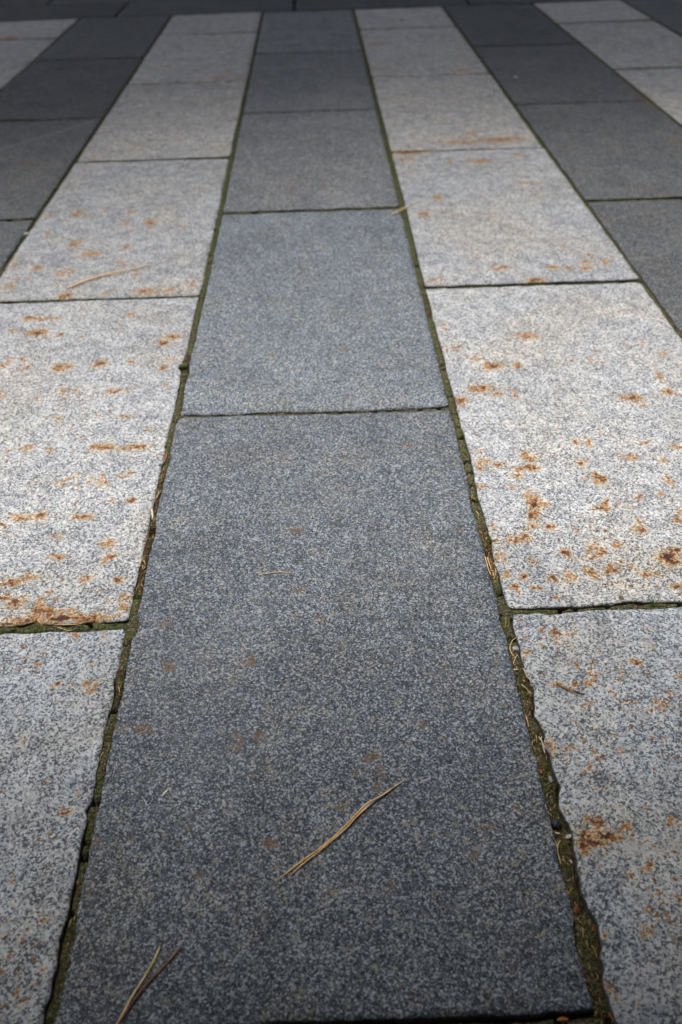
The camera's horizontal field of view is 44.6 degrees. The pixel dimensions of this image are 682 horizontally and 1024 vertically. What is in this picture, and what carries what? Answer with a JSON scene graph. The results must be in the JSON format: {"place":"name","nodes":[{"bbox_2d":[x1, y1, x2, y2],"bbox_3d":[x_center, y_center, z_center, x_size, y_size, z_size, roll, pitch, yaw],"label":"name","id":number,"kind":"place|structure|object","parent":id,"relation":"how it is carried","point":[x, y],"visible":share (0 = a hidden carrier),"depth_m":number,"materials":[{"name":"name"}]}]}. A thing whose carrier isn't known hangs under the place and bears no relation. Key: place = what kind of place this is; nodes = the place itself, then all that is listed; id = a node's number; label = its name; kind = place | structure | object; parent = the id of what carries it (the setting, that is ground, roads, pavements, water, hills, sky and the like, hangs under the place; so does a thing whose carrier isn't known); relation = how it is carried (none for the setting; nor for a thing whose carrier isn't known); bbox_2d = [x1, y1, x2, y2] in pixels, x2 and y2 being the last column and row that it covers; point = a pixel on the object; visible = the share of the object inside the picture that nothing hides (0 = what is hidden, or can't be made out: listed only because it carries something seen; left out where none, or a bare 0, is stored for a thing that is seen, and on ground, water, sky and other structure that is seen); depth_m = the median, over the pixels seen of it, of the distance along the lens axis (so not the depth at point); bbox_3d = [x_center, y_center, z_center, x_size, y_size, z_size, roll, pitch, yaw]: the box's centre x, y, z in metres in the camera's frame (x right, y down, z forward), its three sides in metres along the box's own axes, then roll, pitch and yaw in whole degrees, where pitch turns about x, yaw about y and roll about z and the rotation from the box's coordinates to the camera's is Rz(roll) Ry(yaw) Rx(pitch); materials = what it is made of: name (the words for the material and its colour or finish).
{"place":"outdoors","nodes":[
{"label":"outdoors","id":0,"kind":"place"},
{"bbox_2d":[0,0,681,1023],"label":"pavement","id":1,"kind":"structure","parent":0,"point":[270,730],"depth_m":1.08,"materials":[{"name":"grey stone"},{"name":"dark granite"},{"name":"pale granite"}]},
{"bbox_2d":[66,264,149,288],"bbox_3d":[-0.464,-0.471,1.654,0.179,0.003,0.017,-25,45,-25],"label":"pine needle","id":2,"kind":"object","parent":1,"relation":"on","point":[111,273],"visible":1,"depth_m":1.65,"materials":[{"name":"beige plant"}]},
{"bbox_2d":[132,592,140,599],"bbox_3d":[-0.239,0.097,0.973,0.010,0.003,0.014,-2,40,-1],"label":"moss tuft","id":3,"kind":"object","parent":1,"relation":"on","point":[136,595],"visible":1,"depth_m":0.97,"materials":[{"name":"green plant"}]},
{"bbox_2d":[116,946,180,1023],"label":"pine needle","id":4,"kind":"object","parent":1,"relation":"on","point":[126,1009],"visible":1,"depth_m":0.64,"materials":[{"name":"plant"}]},
{"bbox_2d":[178,363,187,369],"bbox_3d":[-0.261,-0.240,1.374,0.017,0.012,0.015,-19,43,-19],"label":"pebble","id":5,"kind":"object","parent":1,"relation":"on","point":[182,366],"visible":1,"depth_m":1.37,"materials":[{"name":"grey stone"}]},
{"bbox_2d":[55,293,612,1023],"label":"pine litter","id":6,"kind":"object","parent":1,"relation":"on","point":[523,695],"visible":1,"depth_m":0.82,"materials":[{"name":"brown plant"}]},
{"bbox_2d":[278,779,404,879],"bbox_3d":[0.004,0.280,0.743,0.148,0.003,0.006,-31,48,-30],"label":"pine needle","id":7,"kind":"object","parent":1,"relation":"on","point":[349,822],"visible":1,"depth_m":0.74,"materials":[{"name":"brown plant"}]},
{"bbox_2d":[390,201,418,215],"bbox_3d":[0.145,-0.696,1.903,0.008,0.003,0.113,25,47,28],"label":"pine needle","id":8,"kind":"object","parent":1,"relation":"on","point":[402,209],"visible":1,"depth_m":1.90,"materials":[{"name":"plant"}]},
{"bbox_2d":[550,818,561,829],"bbox_3d":[0.194,0.281,0.749,0.010,0.007,0.010,3,40,5],"label":"pebble","id":9,"kind":"object","parent":1,"relation":"on","point":[555,823],"visible":1,"depth_m":0.75,"materials":[{"name":"grey stone"}]},
{"bbox_2d":[557,1017,567,1021],"bbox_3d":[0.167,0.383,0.628,0.008,0.001,0.003,-2,40,-1],"label":"bark flake","id":10,"kind":"object","parent":1,"relation":"on","point":[561,1019],"visible":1,"depth_m":0.63,"materials":[{"name":"brown plant"}]},
{"bbox_2d":[556,682,583,693],"bbox_3d":[0.235,0.182,0.853,0.031,0.002,0.005,20,45,24],"label":"pine needle","id":11,"kind":"object","parent":1,"relation":"on","point":[571,690],"visible":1,"depth_m":0.85,"materials":[{"name":"beige plant"}]},
{"bbox_2d":[34,233,673,1008],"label":"soil crumbs","id":12,"kind":"object","parent":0,"point":[324,413],"visible":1,"depth_m":1.12,"materials":[{"name":"brown soil"}]}
]}

